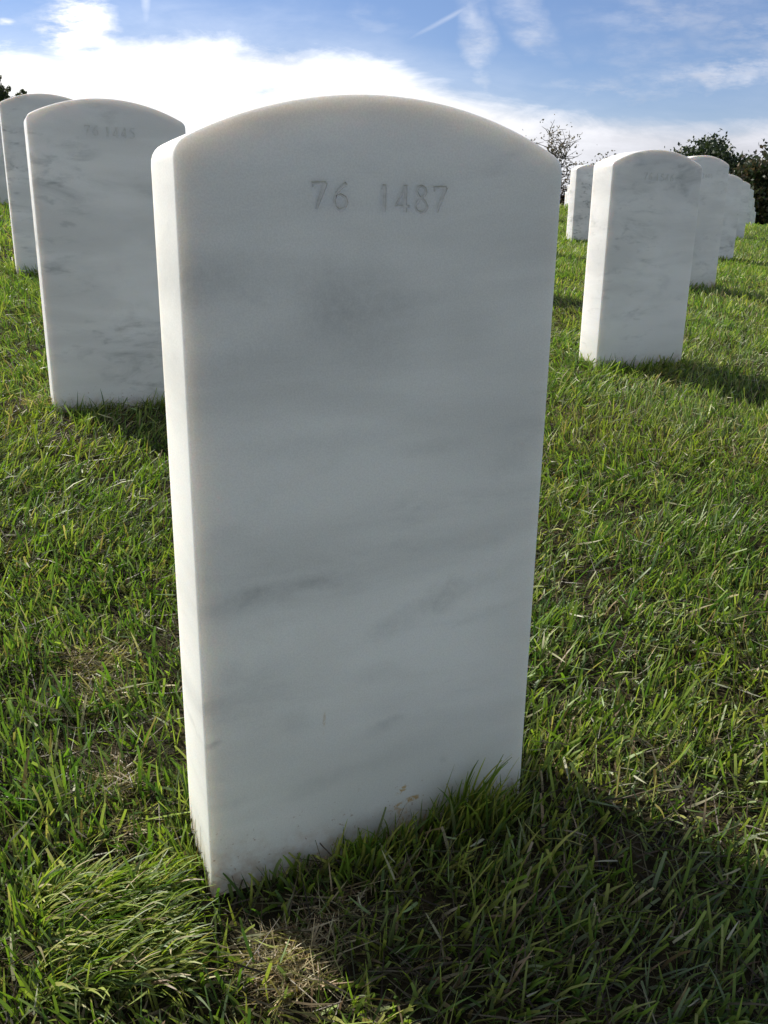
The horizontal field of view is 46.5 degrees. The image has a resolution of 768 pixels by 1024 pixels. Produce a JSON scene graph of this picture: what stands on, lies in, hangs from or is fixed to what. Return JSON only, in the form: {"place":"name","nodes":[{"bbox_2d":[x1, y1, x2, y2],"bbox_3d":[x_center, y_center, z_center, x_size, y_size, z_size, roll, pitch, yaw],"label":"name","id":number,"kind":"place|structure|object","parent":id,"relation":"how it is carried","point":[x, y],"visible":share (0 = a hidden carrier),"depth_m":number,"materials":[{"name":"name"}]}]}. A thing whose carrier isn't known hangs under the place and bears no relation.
{"place":"outdoors","nodes":[
{"label":"outdoors","id":0,"kind":"place"},
{"bbox_2d":[0,208,767,1023],"bbox_3d":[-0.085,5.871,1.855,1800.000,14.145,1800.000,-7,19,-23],"label":"ground","id":1,"kind":"structure","parent":0,"point":[468,992],"depth_m":0.92,"materials":[{"name":"green plant"}]},
{"bbox_2d":[0,125,8,203],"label":"headstone","id":2,"kind":"object","parent":1,"relation":"on","point":[3,190],"depth_m":5.27,"materials":[{"name":"stone"}]},
{"bbox_2d":[0,75,26,101],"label":"oak tree","id":3,"kind":"object","parent":1,"relation":"on","point":[4,93],"visible":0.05,"depth_m":45.99,"materials":[{"name":"green plant"}]},
{"bbox_2d":[0,93,72,275],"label":"headstone","id":4,"kind":"object","parent":1,"relation":"on","point":[15,111],"visible":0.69,"depth_m":3.42,"materials":[{"name":"stone"}]},
{"bbox_2d":[24,98,185,412],"bbox_3d":[-0.613,-0.503,2.063,0.330,0.814,0.092,-7,19,-23],"label":"headstone","id":5,"kind":"object","parent":1,"relation":"on","point":[89,170],"visible":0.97,"depth_m":1.97,"materials":[{"name":"stone"}]},
{"bbox_2d":[151,94,561,896],"bbox_3d":[-0.022,0.060,0.846,0.330,0.820,0.092,-7,19,-23],"label":"headstone","id":6,"kind":"object","parent":1,"relation":"on","point":[355,296],"visible":0.99,"depth_m":0.76,"materials":[{"name":"stone"}]},
{"bbox_2d":[0,198,767,1023],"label":"grass","id":7,"kind":"structure","parent":1,"relation":"on","point":[472,812],"depth_m":1.01,"materials":[{"name":"green plant"}]},
{"bbox_2d":[522,114,582,179],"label":"maple tree","id":8,"kind":"object","parent":1,"relation":"on","point":[561,146],"visible":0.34,"depth_m":56.21,"materials":[{"name":"green plant"}]},
{"bbox_2d":[560,180,569,204],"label":"bush","id":9,"kind":"object","parent":1,"relation":"on","point":[562,198],"visible":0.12,"depth_m":55.42,"materials":[{"name":"green plant"}]},
{"bbox_2d":[566,185,569,202],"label":"headstone","id":10,"kind":"object","parent":1,"relation":"on","point":[568,188],"visible":0.13,"depth_m":20.24,"materials":[{"name":"stone"}]},
{"bbox_2d":[561,160,587,193],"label":"maple tree","id":11,"kind":"object","parent":1,"relation":"on","point":[570,172],"visible":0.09,"depth_m":64.16,"materials":[{"name":"green plant"}]},
{"bbox_2d":[566,165,593,242],"bbox_3d":[1.866,-2.766,8.289,0.330,0.841,0.092,-7,19,-23],"label":"headstone","id":12,"kind":"object","parent":1,"relation":"on","point":[580,196],"visible":0.62,"depth_m":8.19,"materials":[{"name":"stone"}]},
{"bbox_2d":[590,150,615,164],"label":"oak tree","id":13,"kind":"object","parent":1,"relation":"on","point":[602,158],"visible":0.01,"depth_m":68.27,"materials":[{"name":"green plant"}]},
{"bbox_2d":[579,150,701,369],"bbox_3d":[0.781,-0.698,2.756,0.330,0.772,0.092,-7,19,-23],"label":"headstone","id":14,"kind":"object","parent":1,"relation":"on","point":[643,220],"visible":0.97,"depth_m":2.69,"materials":[{"name":"stone"}]},
{"bbox_2d":[688,155,728,289],"bbox_3d":[1.637,-1.470,4.772,0.330,0.801,0.092,-7,19,-23],"label":"headstone","id":15,"kind":"object","parent":1,"relation":"on","point":[713,188],"visible":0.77,"depth_m":4.73,"materials":[{"name":"stone"}]},
{"bbox_2d":[664,128,760,174],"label":"oak tree","id":16,"kind":"object","parent":1,"relation":"on","point":[720,150],"visible":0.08,"depth_m":64.64,"materials":[{"name":"green plant"}]},
{"bbox_2d":[719,174,742,260],"bbox_3d":[2.752,-2.341,7.384,0.330,0.836,0.092,-7,19,-23],"label":"headstone","id":17,"kind":"object","parent":1,"relation":"on","point":[731,213],"visible":0.39,"depth_m":7.35,"materials":[{"name":"stone"}]},
{"bbox_2d":[736,181,749,238],"bbox_3d":[4.264,-3.600,10.920,0.330,0.830,0.092,-7,19,-23],"label":"headstone","id":18,"kind":"object","parent":1,"relation":"on","point":[743,208],"visible":0.27,"depth_m":10.89,"materials":[{"name":"stone"}]},
{"bbox_2d":[729,139,767,224],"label":"bush","id":19,"kind":"object","parent":1,"relation":"on","point":[754,174],"visible":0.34,"depth_m":58.96,"materials":[{"name":"green plant"}]},
{"bbox_2d":[746,189,753,223],"bbox_3d":[6.647,-5.555,16.583,0.330,0.839,0.092,-7,19,-23],"label":"headstone","id":20,"kind":"object","parent":1,"relation":"on","point":[750,202],"visible":0.22,"depth_m":16.55,"materials":[{"name":"stone"}]},
{"bbox_2d":[750,198,754,223],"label":"headstone","id":21,"kind":"object","parent":1,"relation":"on","point":[752,210],"visible":0.11,"depth_m":20.36,"materials":[{"name":"stone"}]},
{"bbox_2d":[0,0,767,193],"label":"sky","id":22,"kind":"structure","parent":0,"point":[626,75],"materials":[{"name":"blue"}]}
]}

